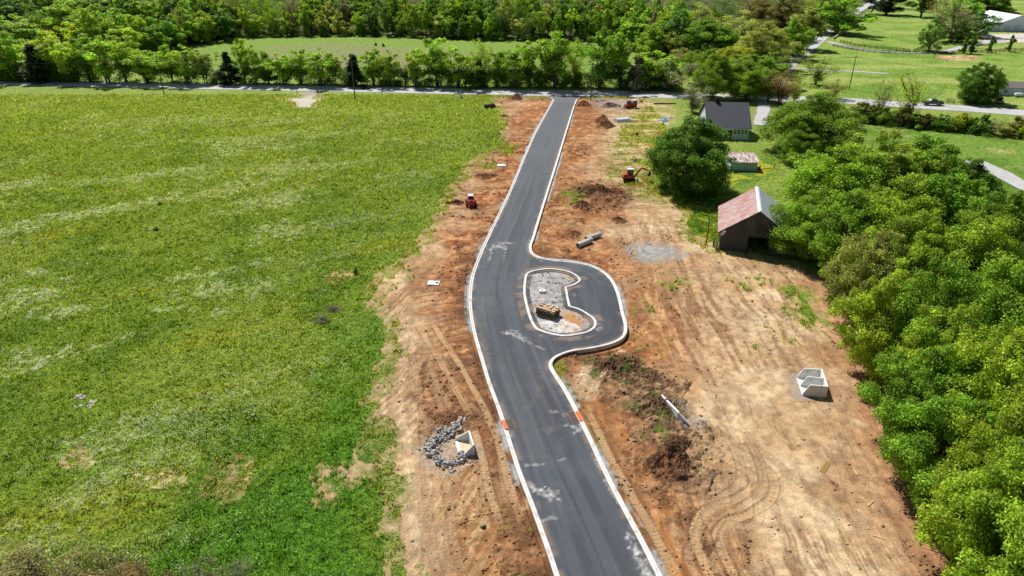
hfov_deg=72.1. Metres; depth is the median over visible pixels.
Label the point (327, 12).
woodland tree
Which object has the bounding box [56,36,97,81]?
roadside tree
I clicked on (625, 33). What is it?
woodland tree
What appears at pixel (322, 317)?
shrub
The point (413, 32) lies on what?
shrub
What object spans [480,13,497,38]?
woodland tree
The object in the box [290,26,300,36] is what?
shrub
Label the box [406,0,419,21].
woodland tree
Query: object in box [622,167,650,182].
excavator
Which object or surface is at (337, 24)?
woodland tree
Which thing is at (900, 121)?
hedge bush
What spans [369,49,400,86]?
roadside tree
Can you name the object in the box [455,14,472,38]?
woodland tree
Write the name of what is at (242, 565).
bush
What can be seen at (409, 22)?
woodland tree
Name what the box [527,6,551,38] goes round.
woodland tree
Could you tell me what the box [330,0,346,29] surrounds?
woodland tree
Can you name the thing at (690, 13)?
tree
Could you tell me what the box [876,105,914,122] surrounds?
hedge bush
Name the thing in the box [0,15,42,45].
woodland tree
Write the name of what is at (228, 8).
woodland tree
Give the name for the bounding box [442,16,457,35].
woodland tree
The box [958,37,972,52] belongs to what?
columnar tree
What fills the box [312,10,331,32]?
woodland tree
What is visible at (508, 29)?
woodland tree
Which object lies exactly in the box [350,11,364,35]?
woodland tree
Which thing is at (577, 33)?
shrub
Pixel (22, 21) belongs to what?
woodland tree
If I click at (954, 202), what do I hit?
tree
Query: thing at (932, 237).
tree
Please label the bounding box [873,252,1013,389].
tree
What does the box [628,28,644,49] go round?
woodland tree
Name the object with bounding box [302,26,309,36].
shrub
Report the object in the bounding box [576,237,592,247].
concrete pipe
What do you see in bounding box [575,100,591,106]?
dirt pile
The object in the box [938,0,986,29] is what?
tree
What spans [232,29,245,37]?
shrub
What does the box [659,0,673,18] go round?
woodland tree
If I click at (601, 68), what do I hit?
roadside tree
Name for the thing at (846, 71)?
path
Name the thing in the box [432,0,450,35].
woodland tree
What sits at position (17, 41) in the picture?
woodland tree
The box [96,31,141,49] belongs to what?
woodland tree
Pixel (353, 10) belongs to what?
woodland tree
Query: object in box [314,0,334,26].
woodland tree
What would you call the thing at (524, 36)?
shrub
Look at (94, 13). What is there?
woodland tree
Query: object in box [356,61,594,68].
power line
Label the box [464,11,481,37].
woodland tree
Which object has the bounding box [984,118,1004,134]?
hedge bush
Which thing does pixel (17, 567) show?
bush
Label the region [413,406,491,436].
dirt pile
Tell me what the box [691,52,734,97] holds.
tree
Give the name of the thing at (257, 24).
woodland tree
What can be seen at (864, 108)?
hedge bush
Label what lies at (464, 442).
headwall
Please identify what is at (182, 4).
woodland tree
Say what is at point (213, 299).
wildflowers
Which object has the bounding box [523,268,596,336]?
kerb
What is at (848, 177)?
tree
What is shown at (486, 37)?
shrub
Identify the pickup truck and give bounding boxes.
[923,98,943,105]
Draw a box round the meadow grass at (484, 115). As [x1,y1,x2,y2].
[0,93,818,575]
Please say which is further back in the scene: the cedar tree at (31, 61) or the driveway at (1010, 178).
the cedar tree at (31, 61)
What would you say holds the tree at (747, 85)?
on the ground at (786, 426)
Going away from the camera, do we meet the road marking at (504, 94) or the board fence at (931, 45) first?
the road marking at (504, 94)
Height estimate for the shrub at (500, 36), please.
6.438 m
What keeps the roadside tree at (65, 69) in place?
on the ground at (786, 426)
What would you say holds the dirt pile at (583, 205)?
on the ground at (786, 426)
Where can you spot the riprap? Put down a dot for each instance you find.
(441, 435)
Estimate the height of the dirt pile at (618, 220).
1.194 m
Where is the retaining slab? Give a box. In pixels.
[661,395,688,424]
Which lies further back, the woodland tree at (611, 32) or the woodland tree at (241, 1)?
the woodland tree at (241, 1)
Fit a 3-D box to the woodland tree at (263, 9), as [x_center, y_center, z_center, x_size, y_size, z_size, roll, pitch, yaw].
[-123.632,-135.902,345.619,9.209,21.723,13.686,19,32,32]
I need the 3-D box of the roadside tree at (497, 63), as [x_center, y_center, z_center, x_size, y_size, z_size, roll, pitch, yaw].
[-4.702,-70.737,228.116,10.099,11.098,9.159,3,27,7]
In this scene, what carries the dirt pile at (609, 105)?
on the ground at (786, 426)
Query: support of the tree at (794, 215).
on the ground at (786, 426)
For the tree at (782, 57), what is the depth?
245.93 m
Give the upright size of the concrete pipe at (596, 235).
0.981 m
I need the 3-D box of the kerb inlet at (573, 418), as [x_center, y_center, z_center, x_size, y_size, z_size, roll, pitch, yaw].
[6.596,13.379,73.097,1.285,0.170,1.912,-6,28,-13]
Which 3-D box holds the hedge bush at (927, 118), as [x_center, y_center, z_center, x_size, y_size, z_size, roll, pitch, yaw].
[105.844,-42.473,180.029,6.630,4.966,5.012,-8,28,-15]
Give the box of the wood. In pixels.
[151,0,817,13]
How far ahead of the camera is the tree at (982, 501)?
49.02 m
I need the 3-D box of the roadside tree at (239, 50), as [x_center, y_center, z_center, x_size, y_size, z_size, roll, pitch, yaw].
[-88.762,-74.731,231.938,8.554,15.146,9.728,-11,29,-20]
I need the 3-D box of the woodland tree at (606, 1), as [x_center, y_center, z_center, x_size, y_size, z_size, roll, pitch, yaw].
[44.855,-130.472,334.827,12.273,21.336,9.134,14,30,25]
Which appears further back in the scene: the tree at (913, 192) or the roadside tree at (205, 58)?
the roadside tree at (205, 58)
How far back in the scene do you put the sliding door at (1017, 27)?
355.92 m
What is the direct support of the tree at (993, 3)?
on the ground at (786, 426)
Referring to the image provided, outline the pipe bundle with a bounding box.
[614,117,630,121]
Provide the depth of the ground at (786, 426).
82.32 m
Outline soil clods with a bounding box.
[378,138,959,575]
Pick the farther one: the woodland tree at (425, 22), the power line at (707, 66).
the woodland tree at (425, 22)
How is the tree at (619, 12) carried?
on the ground at (786, 426)
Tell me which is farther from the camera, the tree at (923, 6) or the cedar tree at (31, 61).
the tree at (923, 6)
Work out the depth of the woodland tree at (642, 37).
287.32 m
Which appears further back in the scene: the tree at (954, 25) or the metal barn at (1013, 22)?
the metal barn at (1013, 22)
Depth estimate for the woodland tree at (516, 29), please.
325.83 m
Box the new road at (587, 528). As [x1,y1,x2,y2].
[472,95,655,575]
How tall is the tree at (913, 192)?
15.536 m
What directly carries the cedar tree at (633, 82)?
on the ground at (786, 426)
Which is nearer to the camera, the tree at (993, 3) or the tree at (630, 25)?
the tree at (630, 25)
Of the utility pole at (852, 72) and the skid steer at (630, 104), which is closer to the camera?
the skid steer at (630, 104)
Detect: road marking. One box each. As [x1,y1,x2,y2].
[1,82,1020,112]
[46,85,1016,114]
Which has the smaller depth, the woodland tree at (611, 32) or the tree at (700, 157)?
the tree at (700, 157)
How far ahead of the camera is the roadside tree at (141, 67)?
230.09 m
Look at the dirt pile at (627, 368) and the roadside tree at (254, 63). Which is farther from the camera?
the roadside tree at (254, 63)
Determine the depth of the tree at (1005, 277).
70.07 m
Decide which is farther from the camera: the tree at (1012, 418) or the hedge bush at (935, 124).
the hedge bush at (935, 124)
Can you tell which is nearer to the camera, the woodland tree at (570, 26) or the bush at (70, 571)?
the bush at (70, 571)
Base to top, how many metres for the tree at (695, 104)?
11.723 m
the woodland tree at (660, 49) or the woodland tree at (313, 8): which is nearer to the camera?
the woodland tree at (660, 49)
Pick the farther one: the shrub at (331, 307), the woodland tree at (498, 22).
the woodland tree at (498, 22)
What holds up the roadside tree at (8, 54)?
on the ground at (786, 426)
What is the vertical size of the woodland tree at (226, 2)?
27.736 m
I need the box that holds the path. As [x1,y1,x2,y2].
[792,67,887,73]
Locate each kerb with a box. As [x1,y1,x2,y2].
[469,99,559,575]
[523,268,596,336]
[529,99,661,575]
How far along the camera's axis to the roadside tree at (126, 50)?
232.55 m
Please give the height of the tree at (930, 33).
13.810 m
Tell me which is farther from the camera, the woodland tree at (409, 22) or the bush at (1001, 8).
the bush at (1001, 8)
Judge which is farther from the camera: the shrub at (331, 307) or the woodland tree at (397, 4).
the woodland tree at (397, 4)
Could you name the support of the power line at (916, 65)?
attached to the utility pole at (852, 72)
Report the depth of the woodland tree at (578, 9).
331.95 m
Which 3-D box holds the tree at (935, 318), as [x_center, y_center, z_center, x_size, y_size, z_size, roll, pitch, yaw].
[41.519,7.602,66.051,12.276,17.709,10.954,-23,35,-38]
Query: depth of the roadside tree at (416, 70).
224.99 m
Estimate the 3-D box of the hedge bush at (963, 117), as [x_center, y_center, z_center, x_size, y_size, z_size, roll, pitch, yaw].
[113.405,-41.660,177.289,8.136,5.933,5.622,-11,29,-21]
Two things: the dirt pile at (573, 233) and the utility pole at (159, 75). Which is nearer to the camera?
the dirt pile at (573, 233)
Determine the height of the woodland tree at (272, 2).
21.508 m
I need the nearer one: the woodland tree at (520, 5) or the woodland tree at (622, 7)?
the woodland tree at (622, 7)
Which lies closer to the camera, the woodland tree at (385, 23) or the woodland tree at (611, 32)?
the woodland tree at (611, 32)
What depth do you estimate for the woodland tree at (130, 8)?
327.63 m
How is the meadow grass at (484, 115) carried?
on the ground at (786, 426)
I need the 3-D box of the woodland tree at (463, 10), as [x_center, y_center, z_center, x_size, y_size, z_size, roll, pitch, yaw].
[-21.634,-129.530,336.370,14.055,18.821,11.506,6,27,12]
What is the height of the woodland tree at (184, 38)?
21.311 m
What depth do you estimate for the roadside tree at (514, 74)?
223.29 m
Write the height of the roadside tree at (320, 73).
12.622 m
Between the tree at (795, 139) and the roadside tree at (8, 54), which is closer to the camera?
the tree at (795, 139)
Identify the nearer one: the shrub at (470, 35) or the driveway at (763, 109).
the driveway at (763, 109)
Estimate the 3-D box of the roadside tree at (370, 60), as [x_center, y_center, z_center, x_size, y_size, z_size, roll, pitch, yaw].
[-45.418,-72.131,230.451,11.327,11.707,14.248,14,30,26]
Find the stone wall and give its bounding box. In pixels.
[833,8,873,38]
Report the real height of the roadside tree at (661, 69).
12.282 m
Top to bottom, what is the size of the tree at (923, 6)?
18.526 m
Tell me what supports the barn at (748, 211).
on the ground at (786, 426)
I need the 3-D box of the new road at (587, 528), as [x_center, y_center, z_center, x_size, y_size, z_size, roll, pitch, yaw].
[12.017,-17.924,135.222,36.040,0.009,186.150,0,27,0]
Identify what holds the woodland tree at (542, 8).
on the ground at (786, 426)
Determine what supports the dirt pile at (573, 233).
on the ground at (786, 426)
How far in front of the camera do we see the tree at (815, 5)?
351.10 m
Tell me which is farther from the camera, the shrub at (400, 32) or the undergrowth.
the shrub at (400, 32)
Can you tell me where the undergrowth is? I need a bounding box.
[0,61,683,89]
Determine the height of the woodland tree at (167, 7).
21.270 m
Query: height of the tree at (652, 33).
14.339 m
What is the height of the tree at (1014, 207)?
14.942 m
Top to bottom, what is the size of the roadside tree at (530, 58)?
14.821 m
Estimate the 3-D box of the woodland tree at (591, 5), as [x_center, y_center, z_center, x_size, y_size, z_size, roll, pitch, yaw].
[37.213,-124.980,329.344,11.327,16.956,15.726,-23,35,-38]
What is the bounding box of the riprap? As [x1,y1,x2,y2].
[416,416,467,472]
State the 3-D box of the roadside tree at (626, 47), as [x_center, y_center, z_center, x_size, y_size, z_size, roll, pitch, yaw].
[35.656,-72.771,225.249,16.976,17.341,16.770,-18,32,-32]
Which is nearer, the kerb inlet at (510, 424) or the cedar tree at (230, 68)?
the kerb inlet at (510, 424)
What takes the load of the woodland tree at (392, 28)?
on the ground at (786, 426)
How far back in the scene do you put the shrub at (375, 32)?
337.56 m
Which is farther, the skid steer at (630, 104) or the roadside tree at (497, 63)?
the roadside tree at (497, 63)
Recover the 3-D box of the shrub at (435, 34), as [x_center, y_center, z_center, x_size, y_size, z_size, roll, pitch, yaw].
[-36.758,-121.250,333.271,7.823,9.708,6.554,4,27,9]
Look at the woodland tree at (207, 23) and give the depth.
317.16 m
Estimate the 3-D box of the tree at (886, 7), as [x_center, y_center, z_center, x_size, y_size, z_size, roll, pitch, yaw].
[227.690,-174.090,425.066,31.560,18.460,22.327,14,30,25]
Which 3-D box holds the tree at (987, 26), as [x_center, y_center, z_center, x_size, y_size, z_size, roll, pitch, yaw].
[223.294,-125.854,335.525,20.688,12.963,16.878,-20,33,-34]
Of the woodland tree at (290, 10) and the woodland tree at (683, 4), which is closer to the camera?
the woodland tree at (683, 4)
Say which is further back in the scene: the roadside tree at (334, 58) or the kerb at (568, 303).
the roadside tree at (334, 58)
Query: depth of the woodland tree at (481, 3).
338.89 m
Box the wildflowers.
[0,117,481,575]
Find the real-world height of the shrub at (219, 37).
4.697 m
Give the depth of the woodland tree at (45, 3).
348.92 m
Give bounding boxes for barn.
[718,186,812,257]
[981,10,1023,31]
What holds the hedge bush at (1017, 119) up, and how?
on the ground at (786, 426)
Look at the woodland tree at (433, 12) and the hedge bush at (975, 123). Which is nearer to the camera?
the hedge bush at (975, 123)
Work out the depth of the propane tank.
214.79 m
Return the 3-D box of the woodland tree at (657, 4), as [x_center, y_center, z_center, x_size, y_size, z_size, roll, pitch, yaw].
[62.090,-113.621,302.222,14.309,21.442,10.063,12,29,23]
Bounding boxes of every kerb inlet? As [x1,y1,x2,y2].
[501,418,516,429]
[567,411,583,423]
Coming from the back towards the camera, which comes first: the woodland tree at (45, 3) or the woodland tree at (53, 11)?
the woodland tree at (45, 3)
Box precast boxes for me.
[796,368,827,397]
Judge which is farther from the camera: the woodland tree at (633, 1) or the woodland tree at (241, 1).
the woodland tree at (241, 1)
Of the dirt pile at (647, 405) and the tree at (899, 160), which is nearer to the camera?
the dirt pile at (647, 405)
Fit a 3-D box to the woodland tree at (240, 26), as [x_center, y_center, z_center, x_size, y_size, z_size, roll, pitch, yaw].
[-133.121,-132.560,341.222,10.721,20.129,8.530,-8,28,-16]
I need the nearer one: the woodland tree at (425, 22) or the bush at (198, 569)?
the bush at (198, 569)
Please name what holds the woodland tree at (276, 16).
on the ground at (786, 426)
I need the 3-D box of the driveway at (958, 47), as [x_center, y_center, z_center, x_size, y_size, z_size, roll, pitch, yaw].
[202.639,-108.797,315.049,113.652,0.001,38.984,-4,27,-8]
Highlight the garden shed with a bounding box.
[726,152,759,170]
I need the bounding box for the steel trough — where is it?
[484,103,495,107]
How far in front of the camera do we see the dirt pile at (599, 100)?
209.34 m
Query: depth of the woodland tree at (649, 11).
300.73 m
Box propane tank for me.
[1014,92,1023,96]
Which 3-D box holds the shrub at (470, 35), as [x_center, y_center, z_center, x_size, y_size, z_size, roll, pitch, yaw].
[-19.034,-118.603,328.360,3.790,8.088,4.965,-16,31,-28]
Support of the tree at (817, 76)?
on the ground at (786, 426)
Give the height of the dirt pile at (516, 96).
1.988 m
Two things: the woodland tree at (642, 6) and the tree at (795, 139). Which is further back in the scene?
the woodland tree at (642, 6)
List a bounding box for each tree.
[0,0,37,25]
[0,13,56,39]
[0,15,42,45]
[0,30,30,71]
[1,33,30,62]
[11,0,49,22]
[15,1,52,43]
[17,43,50,83]
[19,31,73,66]
[25,0,57,27]
[27,0,77,42]
[42,0,76,19]
[43,21,93,41]
[46,41,77,82]
[56,0,117,16]
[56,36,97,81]
[61,3,122,32]
[62,7,113,52]
[67,32,101,53]
[74,35,127,83]
[86,0,130,15]
[94,6,128,46]
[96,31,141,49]
[104,42,144,81]
[106,14,155,53]
[107,0,156,28]
[117,50,162,83]
[130,16,185,52]
[131,0,175,28]
[145,14,192,50]
[147,43,181,82]
[150,0,179,22]
[160,43,201,83]
[161,13,186,48]
[171,4,191,45]
[171,8,206,44]
[174,0,196,21]
[182,48,218,82]
[187,0,203,9]
[193,0,213,18]
[194,10,219,42]
[195,0,218,18]
[209,10,236,40]
[210,9,231,37]
[211,0,224,12]
[213,51,243,85]
[214,0,243,12]
[218,2,238,35]
[225,0,246,32]
[226,11,239,35]
[229,37,254,83]
[231,0,249,21]
[237,0,257,34]
[237,4,250,36]
[241,45,270,84]
[245,14,267,36]
[248,0,264,17]
[249,0,269,33]
[250,53,277,83]
[261,0,277,20]
[261,1,286,29]
[261,53,294,84]
[262,2,274,34]
[273,10,295,35]
[277,0,297,21]
[284,49,305,79]
[285,0,301,30]
[293,5,314,27]
[295,0,320,32]
[296,47,339,85]
[299,0,315,12]
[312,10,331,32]
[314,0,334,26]
[318,0,334,31]
[320,52,346,82]
[329,9,349,35]
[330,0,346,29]
[333,0,353,28]
[343,54,373,88]
[346,0,374,24]
[348,0,366,25]
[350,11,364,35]
[354,48,392,84]
[362,0,380,17]
[362,9,375,35]
[368,1,381,29]
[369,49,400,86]
[378,1,405,34]
[378,2,392,32]
[379,0,394,13]
[387,0,410,18]
[391,11,405,34]
[397,64,410,83]
[398,0,411,33]
[402,5,422,35]
[403,48,429,86]
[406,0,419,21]
[410,0,432,33]
[414,36,456,86]
[417,3,432,36]
[418,0,438,34]
[424,0,443,25]
[428,12,448,37]
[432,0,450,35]
[439,48,479,87]
[440,0,458,10]
[440,0,465,32]
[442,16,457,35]
[451,0,477,36]
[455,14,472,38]
[463,59,490,89]
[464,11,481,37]
[467,0,482,34]
[468,38,498,80]
[469,0,490,35]
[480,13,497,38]
[482,0,502,36]
[482,52,507,81]
[490,5,509,34]
[494,0,522,37]
[495,44,534,88]
[499,0,513,25]
[508,1,528,36]
[509,40,542,80]
[510,0,530,29]
[510,18,525,39]
[518,13,534,34]
[521,0,541,29]
[522,3,538,36]
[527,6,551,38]
[532,30,587,88]
[535,0,548,33]
[541,4,558,36]
[550,0,572,30]
[550,9,566,36]
[552,0,573,31]
[562,35,591,87]
[565,8,579,39]
[568,1,587,29]
[570,0,588,31]
[574,0,600,15]
[575,1,601,32]
[576,13,591,39]
[581,9,602,37]
[583,26,631,89]
[587,3,606,24]
[595,8,617,37]
[596,0,616,36]
[597,32,650,87]
[598,0,616,21]
[603,17,622,35]
[605,0,637,28]
[612,1,629,29]
[618,5,641,42]
[618,10,637,40]
[620,16,652,41]
[623,0,639,14]
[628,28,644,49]
[630,0,647,19]
[634,19,672,55]
[634,50,686,87]
[636,23,658,54]
[638,7,653,26]
[643,110,737,199]
[644,0,664,27]
[644,11,662,30]
[644,21,672,56]
[654,53,702,89]
[656,6,679,51]
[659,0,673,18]
[661,2,693,32]
[664,4,688,45]
[664,31,687,54]
[666,16,741,54]
[668,47,700,66]
[670,0,692,41]
[680,0,721,31]
[681,48,735,82]
[681,76,713,112]
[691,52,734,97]
[695,46,764,66]
[706,0,740,23]
[721,5,759,40]
[723,21,808,67]
[723,59,771,99]
[727,54,803,84]
[734,0,770,29]
[742,0,806,32]
[754,90,868,155]
[758,68,783,102]
[765,67,803,104]
[765,185,847,259]
[769,47,802,64]
[771,120,825,162]
[776,143,901,219]
[783,0,819,20]
[783,17,818,58]
[784,7,831,48]
[785,188,884,280]
[788,74,816,100]
[800,48,842,84]
[806,0,838,30]
[813,0,852,18]
[814,0,881,33]
[820,229,925,327]
[821,79,850,97]
[827,269,927,389]
[831,114,953,202]
[848,172,951,259]
[853,343,986,464]
[863,0,914,14]
[865,208,974,316]
[866,76,897,114]
[870,390,1007,523]
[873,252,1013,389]
[887,71,952,113]
[888,172,1022,243]
[891,132,997,203]
[893,278,1015,402]
[908,0,937,17]
[911,452,1023,575]
[917,18,949,50]
[917,312,1023,452]
[922,0,963,22]
[925,214,1023,295]
[929,382,1023,528]
[931,444,1023,575]
[932,0,981,42]
[932,252,1023,345]
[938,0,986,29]
[944,189,1023,264]
[945,21,979,41]
[945,158,1007,206]
[954,61,1010,104]
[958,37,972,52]
[959,9,1004,36]
[968,37,978,53]
[969,0,1010,11]
[972,436,1023,565]
[985,36,997,52]
[1005,35,1016,50]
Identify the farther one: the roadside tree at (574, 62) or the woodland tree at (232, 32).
the woodland tree at (232, 32)
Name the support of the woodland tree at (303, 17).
on the ground at (786, 426)
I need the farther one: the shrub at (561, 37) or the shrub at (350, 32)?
the shrub at (350, 32)
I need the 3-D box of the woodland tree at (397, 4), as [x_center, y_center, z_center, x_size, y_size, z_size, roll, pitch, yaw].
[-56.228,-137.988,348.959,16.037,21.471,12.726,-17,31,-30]
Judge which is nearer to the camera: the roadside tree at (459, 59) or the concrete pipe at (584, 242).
the concrete pipe at (584, 242)
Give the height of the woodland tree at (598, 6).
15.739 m
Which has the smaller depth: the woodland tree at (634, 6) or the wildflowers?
the wildflowers
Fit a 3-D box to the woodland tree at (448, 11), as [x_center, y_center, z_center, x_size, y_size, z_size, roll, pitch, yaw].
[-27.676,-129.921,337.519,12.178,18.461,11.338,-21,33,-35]
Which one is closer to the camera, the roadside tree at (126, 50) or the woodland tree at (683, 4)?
the roadside tree at (126, 50)
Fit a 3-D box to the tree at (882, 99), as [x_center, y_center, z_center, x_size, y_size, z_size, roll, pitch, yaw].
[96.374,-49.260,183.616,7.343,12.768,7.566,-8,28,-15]
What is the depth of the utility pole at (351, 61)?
209.24 m
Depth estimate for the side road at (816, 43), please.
316.18 m
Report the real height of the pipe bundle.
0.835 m
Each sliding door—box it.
[1003,25,1011,31]
[1013,25,1020,31]
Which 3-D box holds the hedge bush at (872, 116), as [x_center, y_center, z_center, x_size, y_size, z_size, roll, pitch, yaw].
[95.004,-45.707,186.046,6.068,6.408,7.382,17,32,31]
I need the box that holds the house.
[699,97,751,139]
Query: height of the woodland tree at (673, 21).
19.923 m
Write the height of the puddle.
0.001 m
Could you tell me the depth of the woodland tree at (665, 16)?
286.57 m
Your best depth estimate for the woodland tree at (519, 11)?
331.14 m
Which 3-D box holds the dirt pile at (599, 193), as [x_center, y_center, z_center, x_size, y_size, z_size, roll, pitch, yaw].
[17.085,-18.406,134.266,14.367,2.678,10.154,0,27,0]
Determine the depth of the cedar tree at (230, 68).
229.66 m
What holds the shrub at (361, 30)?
on the ground at (786, 426)
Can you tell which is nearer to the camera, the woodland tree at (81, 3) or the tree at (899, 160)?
the tree at (899, 160)
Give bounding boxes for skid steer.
[465,194,476,206]
[621,101,634,108]
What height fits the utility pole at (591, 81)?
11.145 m
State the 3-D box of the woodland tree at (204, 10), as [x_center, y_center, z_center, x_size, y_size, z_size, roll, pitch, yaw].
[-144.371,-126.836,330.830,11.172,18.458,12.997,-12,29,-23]
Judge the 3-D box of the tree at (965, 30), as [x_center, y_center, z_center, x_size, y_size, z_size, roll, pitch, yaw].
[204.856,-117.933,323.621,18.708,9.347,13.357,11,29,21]
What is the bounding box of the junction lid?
[427,280,439,285]
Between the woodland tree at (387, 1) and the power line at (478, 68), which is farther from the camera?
the woodland tree at (387, 1)
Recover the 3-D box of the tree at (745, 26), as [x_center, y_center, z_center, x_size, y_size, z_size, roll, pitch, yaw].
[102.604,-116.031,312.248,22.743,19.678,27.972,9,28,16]
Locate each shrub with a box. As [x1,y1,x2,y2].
[188,35,197,43]
[212,33,222,39]
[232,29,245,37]
[249,29,260,37]
[270,27,283,37]
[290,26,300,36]
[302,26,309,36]
[313,314,330,324]
[319,25,329,36]
[324,304,343,311]
[341,27,355,36]
[357,24,366,36]
[370,25,381,36]
[394,29,405,36]
[409,27,418,37]
[426,24,443,38]
[445,28,462,39]
[467,26,474,39]
[483,31,491,40]
[494,29,507,40]
[520,32,530,40]
[529,32,543,40]
[552,29,565,40]
[573,30,580,40]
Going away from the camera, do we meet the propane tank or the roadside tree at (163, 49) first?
the propane tank
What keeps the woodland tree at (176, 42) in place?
on the ground at (786, 426)
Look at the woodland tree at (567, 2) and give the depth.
336.05 m
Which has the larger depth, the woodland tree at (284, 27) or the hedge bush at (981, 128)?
the woodland tree at (284, 27)
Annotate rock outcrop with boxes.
[73,399,96,408]
[74,394,85,399]
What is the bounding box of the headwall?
[455,430,474,456]
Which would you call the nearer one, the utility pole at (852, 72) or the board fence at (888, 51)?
the utility pole at (852, 72)
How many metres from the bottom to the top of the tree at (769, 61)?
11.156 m
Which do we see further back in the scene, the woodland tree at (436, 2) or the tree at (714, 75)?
the woodland tree at (436, 2)
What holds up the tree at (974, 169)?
on the ground at (786, 426)
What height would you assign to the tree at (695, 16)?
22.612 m
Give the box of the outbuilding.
[999,81,1023,95]
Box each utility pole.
[153,60,163,93]
[348,60,355,98]
[590,63,593,99]
[849,55,856,88]
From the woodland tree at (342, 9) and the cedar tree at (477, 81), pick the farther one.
the woodland tree at (342, 9)
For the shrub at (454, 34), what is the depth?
330.52 m
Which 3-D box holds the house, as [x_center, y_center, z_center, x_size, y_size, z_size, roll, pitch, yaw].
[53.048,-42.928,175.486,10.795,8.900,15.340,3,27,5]
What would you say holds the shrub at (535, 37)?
on the ground at (786, 426)
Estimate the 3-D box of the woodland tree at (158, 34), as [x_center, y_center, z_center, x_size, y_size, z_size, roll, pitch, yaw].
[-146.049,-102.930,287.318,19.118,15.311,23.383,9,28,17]
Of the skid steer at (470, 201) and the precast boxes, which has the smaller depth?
the precast boxes
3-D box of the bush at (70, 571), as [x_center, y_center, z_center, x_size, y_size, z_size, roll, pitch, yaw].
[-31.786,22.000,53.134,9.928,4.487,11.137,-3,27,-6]
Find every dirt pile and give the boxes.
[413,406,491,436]
[444,199,464,205]
[473,173,500,179]
[509,93,522,100]
[562,229,583,237]
[564,183,637,204]
[569,200,593,211]
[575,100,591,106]
[575,352,661,385]
[592,99,606,101]
[593,115,608,122]
[593,120,615,129]
[598,102,621,108]
[611,216,628,223]
[617,390,689,420]
[640,431,691,484]
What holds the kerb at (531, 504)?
on the ground at (786, 426)
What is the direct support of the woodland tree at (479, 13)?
on the ground at (786, 426)
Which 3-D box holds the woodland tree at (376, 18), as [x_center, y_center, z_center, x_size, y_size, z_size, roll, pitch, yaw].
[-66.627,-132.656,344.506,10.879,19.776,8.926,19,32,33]
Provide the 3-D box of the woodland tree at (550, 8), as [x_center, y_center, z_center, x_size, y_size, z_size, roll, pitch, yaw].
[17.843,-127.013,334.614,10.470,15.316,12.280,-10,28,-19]
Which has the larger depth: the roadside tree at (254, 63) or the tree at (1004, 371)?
the roadside tree at (254, 63)
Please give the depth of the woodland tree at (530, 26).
325.81 m
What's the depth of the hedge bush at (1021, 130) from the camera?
171.14 m
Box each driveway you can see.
[754,97,769,124]
[825,37,1023,52]
[965,160,1023,190]
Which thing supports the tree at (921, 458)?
on the ground at (786, 426)
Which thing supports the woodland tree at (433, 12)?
on the ground at (786, 426)
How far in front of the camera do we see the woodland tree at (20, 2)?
347.83 m
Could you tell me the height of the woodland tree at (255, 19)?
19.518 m
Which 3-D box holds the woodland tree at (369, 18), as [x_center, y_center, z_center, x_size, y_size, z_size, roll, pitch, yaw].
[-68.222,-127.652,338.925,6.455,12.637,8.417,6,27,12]
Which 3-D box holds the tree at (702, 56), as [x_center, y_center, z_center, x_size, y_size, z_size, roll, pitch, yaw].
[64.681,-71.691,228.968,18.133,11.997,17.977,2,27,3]
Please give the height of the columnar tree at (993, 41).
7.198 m
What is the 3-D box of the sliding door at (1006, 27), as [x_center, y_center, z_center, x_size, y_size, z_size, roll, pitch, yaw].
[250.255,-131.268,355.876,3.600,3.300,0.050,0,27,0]
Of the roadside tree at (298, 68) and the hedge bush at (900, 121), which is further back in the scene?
the roadside tree at (298, 68)
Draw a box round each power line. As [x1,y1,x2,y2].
[0,61,151,63]
[157,61,345,65]
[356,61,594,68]
[590,57,852,66]
[862,58,962,68]
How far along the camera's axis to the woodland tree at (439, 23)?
332.03 m
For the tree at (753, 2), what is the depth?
354.48 m
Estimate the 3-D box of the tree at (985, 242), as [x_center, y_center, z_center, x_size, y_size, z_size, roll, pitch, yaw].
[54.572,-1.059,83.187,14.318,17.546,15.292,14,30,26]
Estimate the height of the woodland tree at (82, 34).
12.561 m
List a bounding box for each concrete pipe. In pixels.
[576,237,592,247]
[585,232,601,238]
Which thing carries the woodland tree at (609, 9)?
on the ground at (786, 426)
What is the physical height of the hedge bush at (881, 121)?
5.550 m
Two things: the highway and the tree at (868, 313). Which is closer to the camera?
the tree at (868, 313)
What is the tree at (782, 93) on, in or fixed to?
on the ground at (786, 426)
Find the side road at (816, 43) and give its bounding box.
[763,0,879,96]
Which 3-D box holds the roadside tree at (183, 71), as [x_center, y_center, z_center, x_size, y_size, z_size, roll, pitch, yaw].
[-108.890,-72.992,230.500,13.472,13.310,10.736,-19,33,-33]
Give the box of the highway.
[0,80,1023,115]
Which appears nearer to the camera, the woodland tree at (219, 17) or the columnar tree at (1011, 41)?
the columnar tree at (1011, 41)
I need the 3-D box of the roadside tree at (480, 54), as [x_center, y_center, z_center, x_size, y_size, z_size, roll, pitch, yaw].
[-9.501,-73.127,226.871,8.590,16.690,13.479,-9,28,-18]
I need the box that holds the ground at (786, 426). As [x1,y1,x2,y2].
[0,0,1023,575]
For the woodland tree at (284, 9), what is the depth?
353.90 m
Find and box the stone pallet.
[535,302,560,319]
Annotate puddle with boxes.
[820,461,829,472]
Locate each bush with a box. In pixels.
[0,530,86,575]
[32,527,162,575]
[97,542,176,575]
[173,553,227,575]
[216,554,253,575]
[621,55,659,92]
[850,100,879,123]
[864,104,882,122]
[872,107,893,126]
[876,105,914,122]
[893,103,913,127]
[903,113,922,129]
[914,113,934,129]
[923,113,952,132]
[937,115,962,130]
[950,111,972,129]
[956,117,979,133]
[965,114,993,137]
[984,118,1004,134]
[986,1,1016,12]
[990,119,1018,136]
[998,116,1023,137]
[1012,125,1023,139]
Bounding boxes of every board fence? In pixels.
[713,238,717,250]
[833,44,1023,53]
[840,40,910,51]
[913,39,956,51]

